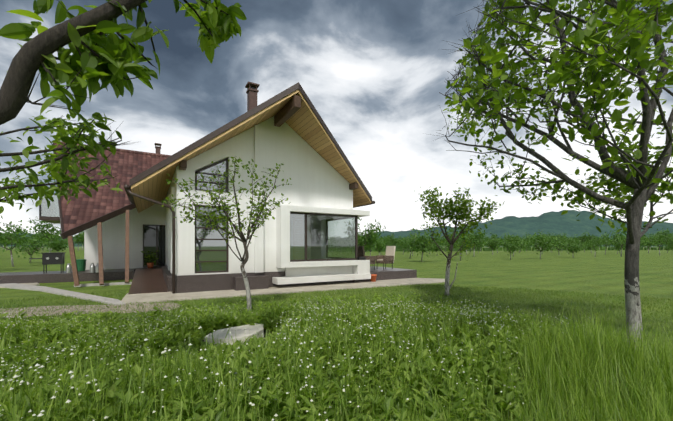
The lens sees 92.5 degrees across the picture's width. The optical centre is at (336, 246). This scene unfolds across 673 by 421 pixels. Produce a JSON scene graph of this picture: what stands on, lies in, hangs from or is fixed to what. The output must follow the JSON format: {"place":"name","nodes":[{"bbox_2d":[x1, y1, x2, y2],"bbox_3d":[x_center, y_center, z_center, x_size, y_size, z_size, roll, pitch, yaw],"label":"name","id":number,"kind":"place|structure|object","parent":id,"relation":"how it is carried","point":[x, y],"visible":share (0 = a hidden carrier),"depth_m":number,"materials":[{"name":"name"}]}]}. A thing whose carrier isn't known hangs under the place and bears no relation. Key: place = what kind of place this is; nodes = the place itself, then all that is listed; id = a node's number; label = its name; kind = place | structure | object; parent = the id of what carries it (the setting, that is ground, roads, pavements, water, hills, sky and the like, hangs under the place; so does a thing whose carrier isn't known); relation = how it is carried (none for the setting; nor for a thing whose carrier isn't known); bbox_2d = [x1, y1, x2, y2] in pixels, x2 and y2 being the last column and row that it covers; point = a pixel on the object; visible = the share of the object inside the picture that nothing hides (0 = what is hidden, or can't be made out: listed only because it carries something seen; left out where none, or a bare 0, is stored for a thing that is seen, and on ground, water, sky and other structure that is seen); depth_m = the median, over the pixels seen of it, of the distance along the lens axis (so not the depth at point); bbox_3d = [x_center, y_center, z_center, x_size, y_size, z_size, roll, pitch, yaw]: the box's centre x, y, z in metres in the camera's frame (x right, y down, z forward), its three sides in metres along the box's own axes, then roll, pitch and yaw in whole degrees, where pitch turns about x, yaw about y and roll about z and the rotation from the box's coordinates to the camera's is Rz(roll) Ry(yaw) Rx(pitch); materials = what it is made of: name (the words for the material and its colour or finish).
{"place":"outdoors","nodes":[
{"label":"outdoors","id":0,"kind":"place"},
{"bbox_2d":[2,232,83,246],"bbox_3d":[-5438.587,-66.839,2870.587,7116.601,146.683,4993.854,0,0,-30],"label":"hills","id":1,"kind":"structure","parent":0,"point":[9,245],"depth_m":2548.52,"materials":[{"name":"green plant"}]},
{"bbox_2d":[0,108,135,213],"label":"tree","id":2,"kind":"object","parent":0,"point":[53,168],"depth_m":3.43,"materials":[{"name":"green plant"}]},
{"bbox_2d":[0,0,246,133],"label":"tree","id":3,"kind":"object","parent":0,"point":[113,65],"depth_m":2.43,"materials":[{"name":"green plant"}]},
{"bbox_2d":[17,319,632,420],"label":"weed soil","id":4,"kind":"structure","parent":0,"point":[323,368],"depth_m":4.52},
{"bbox_2d":[204,323,263,348],"bbox_3d":[-1.567,1.438,5.189,0.683,0.170,1.014,0,0,15],"label":"flat stone","id":5,"kind":"object","parent":4,"relation":"on","point":[238,333],"visible":0.55,"depth_m":5.00,"materials":[{"name":"grey stone"}]},
{"bbox_2d":[0,289,672,420],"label":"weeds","id":6,"kind":"object","parent":4,"relation":"on","point":[601,373],"visible":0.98,"depth_m":2.99,"materials":[{"name":"green plant"}]},
{"bbox_2d":[0,293,589,420],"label":"weed flowers","id":7,"kind":"object","parent":6,"relation":"on","point":[98,390],"visible":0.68,"depth_m":3.17,"materials":[{"name":"white plant"}]},
{"bbox_2d":[0,247,672,360],"bbox_3d":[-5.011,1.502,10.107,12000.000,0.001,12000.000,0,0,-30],"label":"ground","id":8,"kind":"structure","parent":0,"point":[588,271],"depth_m":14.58,"materials":[{"name":"green plant"}]},
{"bbox_2d":[0,216,11,240],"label":"tree","id":9,"kind":"object","parent":8,"relation":"on","point":[3,230],"visible":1,"depth_m":19.88,"materials":[{"name":"green plant"}]},
{"bbox_2d":[2,230,16,250],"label":"tree","id":10,"kind":"object","parent":8,"relation":"on","point":[7,238],"depth_m":108.67,"materials":[{"name":"green plant"}]},
{"bbox_2d":[0,220,33,266],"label":"tree","id":11,"kind":"object","parent":8,"relation":"on","point":[18,230],"depth_m":23.36,"materials":[{"name":"green plant"}]},
{"bbox_2d":[0,283,39,287],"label":"paved patch","id":12,"kind":"object","parent":8,"relation":"on","point":[26,283],"visible":0.14,"depth_m":12.75,"materials":[{"name":"beige concrete"}]},
{"bbox_2d":[11,236,50,262],"bbox_3d":[-27.029,0.235,28.773,4.100,2.584,2.900,2,2,28],"label":"tree","id":13,"kind":"object","parent":8,"relation":"on","point":[33,242],"depth_m":28.62,"materials":[{"name":"green plant"}]},
{"bbox_2d":[33,229,49,251],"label":"tree","id":14,"kind":"object","parent":8,"relation":"on","point":[42,236],"depth_m":92.42,"materials":[{"name":"green plant"}]},
{"bbox_2d":[25,214,60,251],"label":"tree","id":15,"kind":"object","parent":8,"relation":"on","point":[48,226],"depth_m":57.06,"materials":[{"name":"green plant"}]},
{"bbox_2d":[37,232,68,251],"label":"tree","id":16,"kind":"object","parent":8,"relation":"on","point":[58,245],"depth_m":39.56,"materials":[{"name":"green plant"}]},
{"bbox_2d":[0,283,124,304],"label":"path kerb","id":17,"kind":"structure","parent":8,"relation":"on","point":[109,301],"depth_m":10.13,"materials":[{"name":"concrete"}]},
{"bbox_2d":[72,232,83,250],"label":"tree","id":18,"kind":"object","parent":8,"relation":"on","point":[79,237],"depth_m":97.32,"materials":[{"name":"green plant"}]},
{"bbox_2d":[0,303,181,318],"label":"gravel strip","id":19,"kind":"object","parent":8,"relation":"on","point":[122,308],"visible":0.43,"depth_m":7.60,"materials":[{"name":"grey gravel"}]},
{"bbox_2d":[68,210,131,286],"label":"posts","id":20,"kind":"object","parent":8,"relation":"on","point":[74,263],"visible":0.89,"depth_m":12.31,"materials":[{"name":"wood"}]},
{"bbox_2d":[128,266,171,293],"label":"ramp","id":21,"kind":"structure","parent":8,"relation":"on","point":[151,280],"depth_m":11.88,"materials":[{"name":"brown tile"}]},
{"bbox_2d":[0,264,416,292],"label":"plinth","id":22,"kind":"structure","parent":8,"relation":"on","point":[207,282],"depth_m":12.62,"materials":[{"name":"stone"}]},
{"bbox_2d":[29,252,98,273],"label":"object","id":23,"kind":"object","parent":22,"relation":"on","point":[53,258],"visible":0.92,"depth_m":13.61,"materials":[{"name":"black metal"}]},
{"bbox_2d":[147,263,153,267],"bbox_3d":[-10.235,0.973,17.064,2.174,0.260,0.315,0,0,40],"label":"flower pot","id":24,"kind":"object","parent":22,"relation":"on","point":[149,265],"depth_m":16.36,"materials":[{"name":"ceramic"}]},
{"bbox_2d":[141,251,158,261],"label":"door plants","id":25,"kind":"object","parent":24,"relation":"in","point":[148,257],"depth_m":16.35,"materials":[{"name":"green plant"}]},
{"bbox_2d":[358,246,375,269],"bbox_3d":[1.334,0.542,14.967,0.740,1.120,0.640,0,0,-30],"label":"chair","id":26,"kind":"object","parent":22,"relation":"on","point":[361,253],"visible":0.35,"depth_m":14.73,"materials":[{"name":"wicker"}]},
{"bbox_2d":[376,246,395,269],"bbox_3d":[2.387,0.542,15.582,0.740,1.120,0.640,0,0,-30],"label":"chair","id":27,"kind":"object","parent":22,"relation":"on","point":[387,257],"visible":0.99,"depth_m":15.47,"materials":[{"name":"fabric"}]},
{"bbox_2d":[161,157,291,310],"bbox_3d":[-2.418,-0.287,7.330,2.749,3.585,1.214,0,0,-30],"label":"young tree","id":28,"kind":"object","parent":8,"relation":"on","point":[239,160],"depth_m":7.32,"materials":[{"name":"green plant"}]},
{"bbox_2d":[84,116,370,284],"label":"house walls","id":29,"kind":"structure","parent":8,"relation":"on","point":[318,182],"depth_m":11.85,"materials":[{"name":"white paint"}]},
{"bbox_2d":[39,193,59,223],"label":"balcony","id":30,"kind":"structure","parent":29,"relation":"attached to","point":[46,214],"depth_m":15.53,"materials":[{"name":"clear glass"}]},
{"bbox_2d":[54,141,170,231],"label":"roof","id":31,"kind":"structure","parent":29,"relation":"on","point":[126,167],"depth_m":14.64,"materials":[{"name":"red tile"}]},
{"bbox_2d":[53,143,135,238],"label":"fascia","id":32,"kind":"structure","parent":31,"relation":"attached to","point":[88,225],"depth_m":12.57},
{"bbox_2d":[129,82,371,212],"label":"roof front","id":33,"kind":"structure","parent":29,"relation":"on","point":[306,122],"depth_m":10.88,"materials":[{"name":"beige wood"}]},
{"bbox_2d":[155,81,259,153],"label":"chimneys","id":34,"kind":"object","parent":33,"relation":"on","point":[252,91],"visible":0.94,"depth_m":13.60,"materials":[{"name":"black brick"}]},
{"bbox_2d":[124,184,374,292],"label":"gutters","id":35,"kind":"object","parent":33,"relation":"attached to","point":[130,194],"visible":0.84,"depth_m":9.94,"materials":[{"name":"metal"}]},
{"bbox_2d":[179,95,357,189],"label":"beams","id":36,"kind":"structure","parent":33,"relation":"on","point":[287,111],"depth_m":10.62,"materials":[{"name":"brown wood"}]},
{"bbox_2d":[143,158,357,272],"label":"windows","id":37,"kind":"structure","parent":29,"relation":"attached to","point":[211,251],"depth_m":10.98,"materials":[{"name":"brown"}]},
{"bbox_2d":[121,278,449,303],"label":"path","id":38,"kind":"structure","parent":8,"relation":"on","point":[148,297],"depth_m":10.70,"materials":[{"name":"beige concrete"}]},
{"bbox_2d":[370,274,376,281],"bbox_3d":[1.522,1.325,13.433,0.330,0.285,0.330,0,0,-30],"label":"pot","id":39,"kind":"object","parent":38,"relation":"on","point":[373,277],"visible":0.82,"depth_m":13.32,"materials":[{"name":"ceramic"}]},
{"bbox_2d":[328,238,334,249],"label":"tree","id":40,"kind":"object","parent":8,"relation":"on","point":[330,244],"depth_m":58.74,"materials":[{"name":"green plant"}]},
{"bbox_2d":[328,237,337,250],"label":"tree","id":41,"kind":"object","parent":8,"relation":"on","point":[333,243],"depth_m":68.70,"materials":[{"name":"green plant"}]},
{"bbox_2d":[335,240,348,256],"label":"tree","id":42,"kind":"object","parent":8,"relation":"on","point":[339,244],"depth_m":43.76,"materials":[{"name":"green plant"}]},
{"bbox_2d":[347,243,354,253],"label":"tree","id":43,"kind":"object","parent":8,"relation":"on","point":[352,247],"depth_m":62.78,"materials":[{"name":"green plant"}]},
{"bbox_2d":[344,217,385,251],"bbox_3d":[2.570,-0.750,28.140,3.792,4.469,4.514,1,-8,-10],"label":"tree","id":44,"kind":"object","parent":8,"relation":"on","point":[372,238],"depth_m":27.98,"materials":[{"name":"green plant"}]},
{"bbox_2d":[364,234,382,255],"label":"tree","id":45,"kind":"object","parent":8,"relation":"on","point":[373,245],"depth_m":36.25,"materials":[{"name":"green plant"}]},
{"bbox_2d":[373,239,384,254],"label":"tree","id":46,"kind":"object","parent":8,"relation":"on","point":[379,245],"depth_m":46.40,"materials":[{"name":"green plant"}]},
{"bbox_2d":[380,237,391,246],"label":"tree","id":47,"kind":"object","parent":8,"relation":"on","point":[387,243],"depth_m":82.04,"materials":[{"name":"green plant"}]},
{"bbox_2d":[386,233,395,243],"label":"tree","id":48,"kind":"object","parent":8,"relation":"on","point":[388,237],"visible":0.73,"depth_m":176.60,"materials":[{"name":"green plant"}]},
{"bbox_2d":[395,236,416,257],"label":"tree","id":49,"kind":"object","parent":8,"relation":"on","point":[408,243],"depth_m":39.98,"materials":[{"name":"green plant"}]},
{"bbox_2d":[405,224,450,261],"bbox_3d":[8.638,-0.336,30.808,4.132,3.703,3.472,4,6,29],"label":"tree","id":50,"kind":"object","parent":8,"relation":"on","point":[419,242],"depth_m":30.42,"materials":[{"name":"green plant"}]},
{"bbox_2d":[427,240,443,251],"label":"tree","id":51,"kind":"object","parent":8,"relation":"on","point":[436,248],"depth_m":51.09,"materials":[{"name":"green plant"}]},
{"bbox_2d":[415,183,500,295],"bbox_3d":[3.658,-0.280,9.996,2.497,3.569,1.630,0,0,9],"label":"small tree","id":52,"kind":"object","parent":8,"relation":"on","point":[454,207],"depth_m":9.82,"materials":[{"name":"green plant"}]},
{"bbox_2d":[446,222,469,260],"bbox_3d":[12.825,-0.653,34.130,3.420,4.344,3.659,-2,0,45],"label":"tree","id":53,"kind":"object","parent":8,"relation":"on","point":[459,242],"depth_m":33.68,"materials":[{"name":"green plant"}]},
{"bbox_2d":[457,231,476,254],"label":"tree","id":54,"kind":"object","parent":8,"relation":"on","point":[468,241],"depth_m":54.36,"materials":[{"name":"green plant"}]},
{"bbox_2d":[465,225,487,256],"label":"tree","id":55,"kind":"object","parent":8,"relation":"on","point":[478,238],"depth_m":45.25,"materials":[{"name":"green plant"}]},
{"bbox_2d":[484,234,501,254],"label":"tree","id":56,"kind":"object","parent":8,"relation":"on","point":[493,243],"depth_m":56.43,"materials":[{"name":"green plant"}]},
{"bbox_2d":[329,246,672,251],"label":"trees","id":57,"kind":"object","parent":8,"relation":"on","point":[505,248],"visible":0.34,"depth_m":105.14,"materials":[{"name":"green plant"}]},
{"bbox_2d":[501,233,522,255],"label":"tree","id":58,"kind":"object","parent":8,"relation":"on","point":[513,238],"depth_m":47.54,"materials":[{"name":"green plant"}]},
{"bbox_2d":[501,239,533,259],"bbox_3d":[19.661,0.284,35.078,3.344,2.410,2.479,-3,0,31],"label":"tree","id":59,"kind":"object","parent":8,"relation":"on","point":[510,246],"depth_m":35.22,"materials":[{"name":"green plant"}]},
{"bbox_2d":[530,231,552,253],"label":"tree","id":60,"kind":"object","parent":8,"relation":"on","point":[543,237],"depth_m":62.18,"materials":[{"name":"green plant"}]},
{"bbox_2d":[523,232,561,258],"bbox_3d":[23.902,-0.091,37.431,3.474,3.222,4.912,5,2,45],"label":"tree","id":61,"kind":"object","parent":8,"relation":"on","point":[541,242],"depth_m":37.48,"materials":[{"name":"green plant"}]},
{"bbox_2d":[423,0,672,348],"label":"tree","id":62,"kind":"object","parent":8,"relation":"on","point":[590,39],"depth_m":4.14,"materials":[{"name":"green plant"}]},
{"bbox_2d":[545,235,574,253],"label":"tree","id":63,"kind":"object","parent":8,"relation":"on","point":[562,242],"depth_m":53.50,"materials":[{"name":"green plant"}]},
{"bbox_2d":[556,234,568,246],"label":"tree","id":64,"kind":"object","parent":8,"relation":"on","point":[562,238],"depth_m":79.86,"materials":[{"name":"green plant"}]},
{"bbox_2d":[556,238,587,257],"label":"tree","id":65,"kind":"object","parent":8,"relation":"on","point":[572,247],"depth_m":41.34,"materials":[{"name":"green plant"}]},
{"bbox_2d":[567,238,581,244],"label":"tree","id":66,"kind":"object","parent":8,"relation":"on","point":[578,241],"depth_m":159.72,"materials":[{"name":"green plant"}]},
{"bbox_2d":[573,240,589,251],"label":"tree","id":67,"kind":"object","parent":8,"relation":"on","point":[586,241],"depth_m":82.21,"materials":[{"name":"green plant"}]},
{"bbox_2d":[573,232,594,242],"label":"tree","id":68,"kind":"object","parent":8,"relation":"on","point":[585,236],"depth_m":155.23,"materials":[{"name":"green plant"}]},
{"bbox_2d":[583,241,599,252],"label":"tree","id":69,"kind":"object","parent":8,"relation":"on","point":[589,247],"depth_m":70.70,"materials":[{"name":"green plant"}]},
{"bbox_2d":[583,236,604,256],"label":"tree","id":70,"kind":"object","parent":8,"relation":"on","point":[590,244],"depth_m":43.69,"materials":[{"name":"green plant"}]},
{"bbox_2d":[597,232,622,254],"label":"tree","id":71,"kind":"object","parent":8,"relation":"on","point":[607,240],"depth_m":58.22,"materials":[{"name":"green plant"}]},
{"bbox_2d":[611,241,624,253],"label":"tree","id":72,"kind":"object","parent":8,"relation":"on","point":[617,246],"depth_m":61.46,"materials":[{"name":"green plant"}]},
{"bbox_2d":[610,227,642,256],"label":"tree","id":73,"kind":"object","parent":8,"relation":"on","point":[617,236],"depth_m":46.30,"materials":[{"name":"green plant"}]},
{"bbox_2d":[612,236,649,246],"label":"tree","id":74,"kind":"object","parent":8,"relation":"on","point":[644,238],"visible":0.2,"depth_m":63.99,"materials":[{"name":"green plant"}]},
{"bbox_2d":[640,235,663,252],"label":"tree","id":75,"kind":"object","parent":8,"relation":"on","point":[648,244],"depth_m":67.50,"materials":[{"name":"green plant"}]},
{"bbox_2d":[647,229,670,242],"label":"tree","id":76,"kind":"object","parent":8,"relation":"on","point":[658,233],"visible":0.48,"depth_m":140.36,"materials":[{"name":"green plant"}]},
{"bbox_2d":[646,232,672,255],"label":"tree","id":77,"kind":"object","parent":8,"relation":"on","point":[655,241],"depth_m":51.53,"materials":[{"name":"green plant"}]},
{"bbox_2d":[657,228,672,236],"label":"tree","id":78,"kind":"object","parent":8,"relation":"on","point":[667,230],"visible":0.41,"depth_m":144.79,"materials":[{"name":"green plant"}]},
{"bbox_2d":[664,233,672,248],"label":"tree","id":79,"kind":"object","parent":8,"relation":"on","point":[669,243],"visible":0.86,"depth_m":55.40,"materials":[{"name":"green plant"}]},
{"bbox_2d":[0,0,672,237],"label":"sky","id":80,"kind":"structure","parent":0,"point":[375,72],"materials":[{"name":"grey"}]},
{"bbox_2d":[343,210,672,246],"bbox_3d":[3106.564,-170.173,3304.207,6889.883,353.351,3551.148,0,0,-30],"label":"hills","id":81,"kind":"structure","parent":0,"point":[557,223],"depth_m":2746.31,"materials":[{"name":"green plant"}]}
]}

